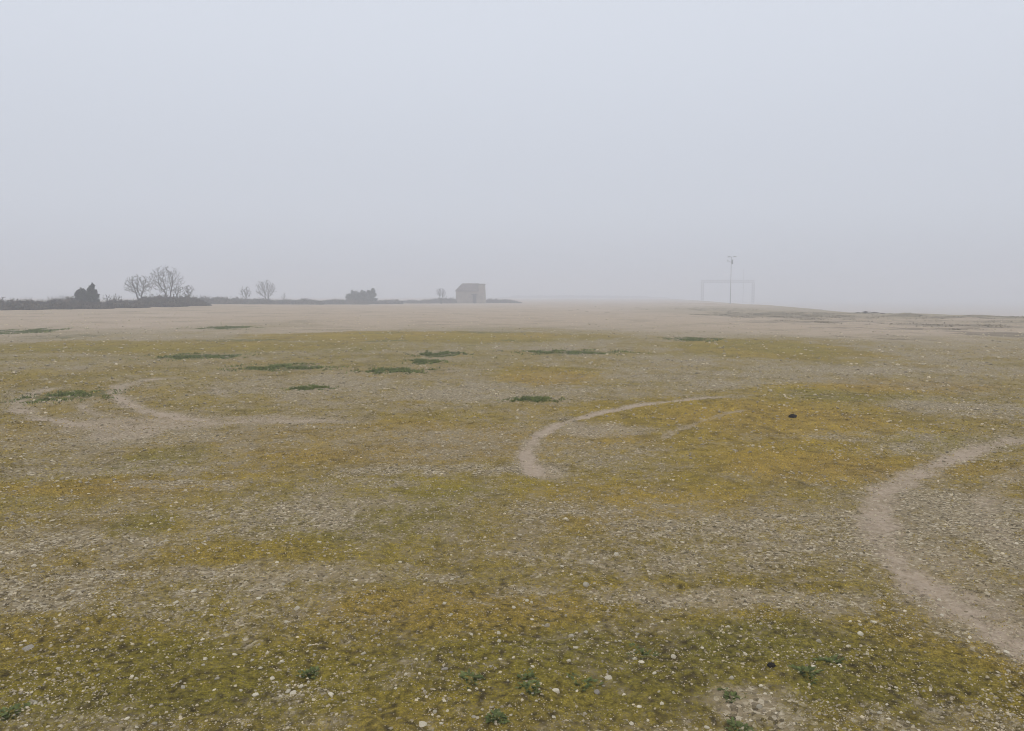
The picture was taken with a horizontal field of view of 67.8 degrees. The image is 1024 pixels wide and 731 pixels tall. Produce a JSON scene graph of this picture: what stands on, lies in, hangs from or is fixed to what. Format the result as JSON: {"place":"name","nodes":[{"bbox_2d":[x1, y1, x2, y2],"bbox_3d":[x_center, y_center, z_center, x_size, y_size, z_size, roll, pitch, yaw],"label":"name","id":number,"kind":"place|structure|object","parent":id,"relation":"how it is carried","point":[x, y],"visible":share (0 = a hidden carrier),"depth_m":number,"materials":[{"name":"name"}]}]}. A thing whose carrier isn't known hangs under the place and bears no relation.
{"place":"outdoors","nodes":[
{"label":"outdoors","id":0,"kind":"place"},
{"bbox_2d":[0,297,1023,730],"bbox_3d":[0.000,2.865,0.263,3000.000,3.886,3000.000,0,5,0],"label":"ground","id":1,"kind":"structure","parent":0,"point":[658,317],"depth_m":5.72,"materials":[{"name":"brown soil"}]},
{"bbox_2d":[0,299,24,309],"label":"scrub bush","id":2,"kind":"object","parent":1,"relation":"on","point":[4,305],"visible":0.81,"depth_m":58.97,"materials":[{"name":"grey plant"}]},
{"bbox_2d":[0,702,30,720],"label":"leafy weed","id":3,"kind":"object","parent":1,"relation":"on","point":[7,714],"visible":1,"depth_m":2.94,"materials":[{"name":"green plant"}]},
{"bbox_2d":[22,644,33,650],"bbox_3d":[-2.202,1.286,3.465,0.044,0.016,0.050,23,28,37],"label":"stone","id":4,"kind":"object","parent":1,"relation":"on","point":[27,648],"visible":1,"depth_m":3.46,"materials":[{"name":"white stone"}]},
{"bbox_2d":[6,297,53,309],"bbox_3d":[-38.309,-4.931,60.787,3.506,1.137,3.361,0,5,0],"label":"scrub bush","id":5,"kind":"object","parent":1,"relation":"on","point":[29,304],"visible":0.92,"depth_m":59.89,"materials":[{"name":"grey plant"}]},
{"bbox_2d":[0,327,90,333],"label":"grass patch","id":6,"kind":"object","parent":1,"relation":"on","point":[41,330],"visible":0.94,"depth_m":32.34,"materials":[{"name":"green plant"}]},
{"bbox_2d":[40,294,84,308],"bbox_3d":[-36.933,-5.220,62.690,3.670,1.298,3.694,0,5,0],"label":"scrub bush","id":7,"kind":"object","parent":1,"relation":"on","point":[67,302],"visible":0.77,"depth_m":61.79,"materials":[{"name":"grey plant"}]},
{"bbox_2d":[2,387,133,405],"bbox_3d":[-7.151,0.474,12.131,1.912,0.092,2.072,0,5,0],"label":"grass patch","id":8,"kind":"object","parent":1,"relation":"on","point":[72,393],"visible":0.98,"depth_m":12.10,"materials":[{"name":"green plant"}]},
{"bbox_2d":[74,283,99,301],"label":"evergreen bush","id":9,"kind":"object","parent":1,"relation":"on","point":[91,294],"visible":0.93,"depth_m":65.45,"materials":[{"name":"grey plant"}]},
{"bbox_2d":[74,301,114,308],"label":"scrub bush","id":10,"kind":"object","parent":1,"relation":"on","point":[92,305],"visible":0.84,"depth_m":63.02,"materials":[{"name":"grey plant"}]},
{"bbox_2d":[103,298,150,307],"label":"scrub bush","id":11,"kind":"object","parent":1,"relation":"on","point":[121,303],"visible":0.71,"depth_m":66.94,"materials":[{"name":"grey plant"}]},
{"bbox_2d":[124,274,151,298],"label":"bare tree","id":12,"kind":"object","parent":1,"relation":"on","point":[137,288],"visible":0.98,"depth_m":76.44,"materials":[{"name":"grey plant"}]},
{"bbox_2d":[133,293,188,306],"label":"scrub bush","id":13,"kind":"object","parent":1,"relation":"on","point":[162,301],"visible":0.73,"depth_m":71.78,"materials":[{"name":"grey plant"}]},
{"bbox_2d":[148,266,185,297],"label":"bare tree","id":14,"kind":"object","parent":1,"relation":"on","point":[162,282],"visible":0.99,"depth_m":79.38,"materials":[{"name":"grey plant"}]},
{"bbox_2d":[172,287,182,296],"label":"bare tree","id":15,"kind":"object","parent":1,"relation":"on","point":[178,289],"visible":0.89,"depth_m":82.59,"materials":[{"name":"grey plant"}]},
{"bbox_2d":[182,285,193,296],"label":"bare tree","id":16,"kind":"object","parent":1,"relation":"on","point":[187,291],"visible":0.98,"depth_m":83.59,"materials":[{"name":"grey plant"}]},
{"bbox_2d":[170,293,211,305],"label":"scrub bush","id":17,"kind":"object","parent":1,"relation":"on","point":[193,301],"visible":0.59,"depth_m":77.11,"materials":[{"name":"grey plant"}]},
{"bbox_2d":[125,352,258,361],"bbox_3d":[-8.177,-0.237,19.518,3.310,0.090,2.552,-2,6,-25],"label":"grass patch","id":18,"kind":"object","parent":1,"relation":"on","point":[175,357],"visible":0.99,"depth_m":19.39,"materials":[{"name":"green plant"}]},
{"bbox_2d":[196,295,236,303],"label":"scrub bush","id":19,"kind":"object","parent":1,"relation":"on","point":[219,300],"visible":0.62,"depth_m":104.73,"materials":[{"name":"grey plant"}]},
{"bbox_2d":[176,325,265,329],"bbox_3d":[-13.503,-1.807,36.009,3.987,0.083,5.460,0,5,0],"label":"grass patch","id":20,"kind":"object","parent":1,"relation":"on","point":[222,327],"visible":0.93,"depth_m":36.06,"materials":[{"name":"green plant"}]},
{"bbox_2d":[240,287,250,298],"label":"bare tree","id":21,"kind":"object","parent":1,"relation":"on","point":[244,292],"visible":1,"depth_m":111.21,"materials":[{"name":"grey plant"}]},
{"bbox_2d":[229,297,278,303],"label":"scrub bush","id":22,"kind":"object","parent":1,"relation":"on","point":[241,300],"visible":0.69,"depth_m":110.69,"materials":[{"name":"grey plant"}]},
{"bbox_2d":[257,280,275,298],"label":"bare tree","id":23,"kind":"object","parent":1,"relation":"on","point":[267,294],"visible":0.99,"depth_m":114.33,"materials":[{"name":"grey plant"}]},
{"bbox_2d":[208,362,348,372],"bbox_3d":[-4.956,0.029,16.790,2.991,0.100,1.969,0,5,0],"label":"grass patch","id":24,"kind":"object","parent":1,"relation":"on","point":[271,368],"visible":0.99,"depth_m":16.70,"materials":[{"name":"green plant"}]},
{"bbox_2d":[273,298,323,304],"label":"scrub bush","id":25,"kind":"object","parent":1,"relation":"on","point":[305,301],"visible":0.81,"depth_m":120.43,"materials":[{"name":"grey plant"}]},
{"bbox_2d":[295,666,319,679],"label":"leafy weed","id":26,"kind":"object","parent":1,"relation":"on","point":[311,669],"visible":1,"depth_m":3.28,"materials":[{"name":"green plant"}]},
{"bbox_2d":[282,384,338,390],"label":"grass patch","id":27,"kind":"object","parent":1,"relation":"on","point":[310,387],"visible":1,"depth_m":13.06,"materials":[{"name":"green plant"}]},
{"bbox_2d":[323,298,368,304],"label":"scrub bush","id":28,"kind":"object","parent":1,"relation":"on","point":[345,301],"visible":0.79,"depth_m":130.56,"materials":[{"name":"grey plant"}]},
{"bbox_2d":[345,288,377,301],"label":"evergreen bush","id":29,"kind":"object","parent":1,"relation":"on","point":[363,295],"visible":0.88,"depth_m":136.74,"materials":[{"name":"grey plant"}]},
{"bbox_2d":[367,298,402,303],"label":"scrub bush","id":30,"kind":"object","parent":1,"relation":"on","point":[396,301],"visible":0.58,"depth_m":140.48,"materials":[{"name":"grey plant"}]},
{"bbox_2d":[346,365,439,374],"bbox_3d":[-2.500,0.102,16.084,1.846,0.089,1.781,0,5,0],"label":"grass patch","id":31,"kind":"object","parent":1,"relation":"on","point":[397,369],"visible":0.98,"depth_m":16.03,"materials":[{"name":"green plant"}]},
{"bbox_2d":[403,298,431,303],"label":"scrub bush","id":32,"kind":"object","parent":1,"relation":"on","point":[426,301],"visible":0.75,"depth_m":156.30,"materials":[{"name":"grey plant"}]},
{"bbox_2d":[419,721,426,726],"bbox_3d":[-0.333,1.340,2.843,0.034,0.009,0.040,-6,16,-43],"label":"stone","id":33,"kind":"object","parent":1,"relation":"on","point":[422,723],"visible":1,"depth_m":2.84,"materials":[{"name":"beige stone"}]},
{"bbox_2d":[402,358,447,364],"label":"grass patch","id":34,"kind":"object","parent":1,"relation":"on","point":[420,361],"visible":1,"depth_m":18.25,"materials":[{"name":"green plant"}]},
{"bbox_2d":[405,350,472,357],"bbox_3d":[-2.146,-0.334,20.769,1.936,0.084,2.633,-2,5,-17],"label":"grass patch","id":35,"kind":"object","parent":1,"relation":"on","point":[429,353],"visible":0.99,"depth_m":20.54,"materials":[{"name":"green plant"}]},
{"bbox_2d":[436,288,445,303],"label":"bare tree","id":36,"kind":"object","parent":1,"relation":"on","point":[440,294],"visible":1,"depth_m":149.23,"materials":[{"name":"grey plant"}]},
{"bbox_2d":[429,296,456,302],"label":"scrub bush","id":37,"kind":"object","parent":1,"relation":"on","point":[445,300],"visible":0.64,"depth_m":158.53,"materials":[{"name":"grey plant"}]},
{"bbox_2d":[455,283,485,302],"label":"stone hut","id":38,"kind":"object","parent":1,"relation":"on","point":[470,292],"visible":0.94,"depth_m":159.35,"materials":[{"name":"stone"}]},
{"bbox_2d":[459,668,485,688],"bbox_3d":[-0.167,1.301,3.182,0.110,0.035,0.138,-3,6,-29],"label":"leafy weed","id":39,"kind":"object","parent":1,"relation":"on","point":[463,674],"visible":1,"depth_m":3.19,"materials":[{"name":"green plant"}]},
{"bbox_2d":[484,708,509,723],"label":"leafy weed","id":40,"kind":"object","parent":1,"relation":"on","point":[495,712],"visible":1,"depth_m":2.89,"materials":[{"name":"green plant"}]},
{"bbox_2d":[486,298,521,302],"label":"scrub bush","id":41,"kind":"object","parent":1,"relation":"on","point":[490,300],"visible":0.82,"depth_m":164.50,"materials":[{"name":"grey plant"}]},
{"bbox_2d":[0,335,1023,730],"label":"moss","id":42,"kind":"object","parent":1,"relation":"on","point":[890,433],"visible":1,"depth_m":5.03,"materials":[{"name":"green plant"}]},
{"bbox_2d":[516,668,536,679],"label":"leafy weed","id":43,"kind":"object","parent":1,"relation":"on","point":[528,675],"visible":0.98,"depth_m":3.22,"materials":[{"name":"green plant"}]},
{"bbox_2d":[515,679,540,695],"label":"leafy weed","id":44,"kind":"object","parent":1,"relation":"on","point":[526,685],"visible":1,"depth_m":3.11,"materials":[{"name":"green plant"}]},
{"bbox_2d":[501,395,564,402],"bbox_3d":[0.343,0.506,11.636,0.940,0.069,0.865,3,6,26],"label":"grass patch","id":45,"kind":"object","parent":1,"relation":"on","point":[537,398],"visible":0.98,"depth_m":11.56,"materials":[{"name":"green plant"}]},
{"bbox_2d":[498,347,648,355],"bbox_3d":[1.620,-0.407,21.545,4.332,0.098,3.145,0,5,0],"label":"grass patch","id":46,"kind":"object","parent":1,"relation":"on","point":[585,351],"visible":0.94,"depth_m":21.26,"materials":[{"name":"green plant"}]},
{"bbox_2d":[566,672,603,690],"bbox_3d":[0.286,1.320,3.184,0.162,0.030,0.144,-5,7,-41],"label":"leafy weed","id":47,"kind":"object","parent":1,"relation":"on","point":[588,684],"visible":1,"depth_m":3.19,"materials":[{"name":"green plant"}]},
{"bbox_2d":[626,642,659,658],"bbox_3d":[0.570,1.303,3.446,0.165,0.026,0.158,5,7,44],"label":"leafy weed","id":48,"kind":"object","parent":1,"relation":"on","point":[641,650],"visible":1,"depth_m":3.46,"materials":[{"name":"green plant"}]},
{"bbox_2d":[657,337,745,341],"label":"grass patch","id":49,"kind":"object","parent":1,"relation":"on","point":[695,339],"visible":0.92,"depth_m":27.47,"materials":[{"name":"green plant"}]},
{"bbox_2d":[701,280,754,303],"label":"gantry","id":50,"kind":"object","parent":1,"relation":"on","point":[732,281],"visible":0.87,"depth_m":397.21,"materials":[{"name":"metal"}]},
{"bbox_2d":[717,687,746,702],"bbox_3d":[0.873,1.321,3.059,0.122,0.021,0.115,-3,6,-32],"label":"leafy weed","id":51,"kind":"object","parent":1,"relation":"on","point":[727,696],"visible":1,"depth_m":3.06,"materials":[{"name":"green plant"}]},
{"bbox_2d":[728,256,735,303],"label":"lamp pole","id":52,"kind":"object","parent":1,"relation":"on","point":[730,279],"visible":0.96,"depth_m":138.18,"materials":[{"name":"metal"}]},
{"bbox_2d":[725,717,754,730],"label":"leafy weed","id":53,"kind":"object","parent":1,"relation":"on","point":[731,722],"visible":1,"depth_m":2.83,"materials":[{"name":"green plant"}]},
{"bbox_2d":[767,662,775,667],"bbox_3d":[1.112,1.285,3.264,0.036,0.022,0.032,3,6,32],"label":"earth clod","id":54,"kind":"object","parent":1,"relation":"on","point":[770,664],"visible":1,"depth_m":3.26,"materials":[{"name":"black soil"}]},
{"bbox_2d":[569,305,1023,329],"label":"weeds","id":55,"kind":"object","parent":1,"relation":"on","point":[760,314],"visible":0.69,"depth_m":55.50,"materials":[{"name":"grey plant"}]},
{"bbox_2d":[788,664,823,684],"bbox_3d":[1.253,1.292,3.215,0.123,0.035,0.154,-2,6,-19],"label":"leafy weed","id":56,"kind":"object","parent":1,"relation":"on","point":[809,668],"visible":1,"depth_m":3.22,"materials":[{"name":"green plant"}]},
{"bbox_2d":[812,654,844,668],"bbox_3d":[1.410,1.292,3.335,0.125,0.027,0.151,-4,6,-36],"label":"leafy weed","id":57,"kind":"object","parent":1,"relation":"on","point":[826,659],"visible":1,"depth_m":3.34,"materials":[{"name":"green plant"}]},
{"bbox_2d":[0,0,1023,298],"label":"sky","id":58,"kind":"structure","parent":0,"point":[308,148],"materials":[{"name":"grey"}]}
]}

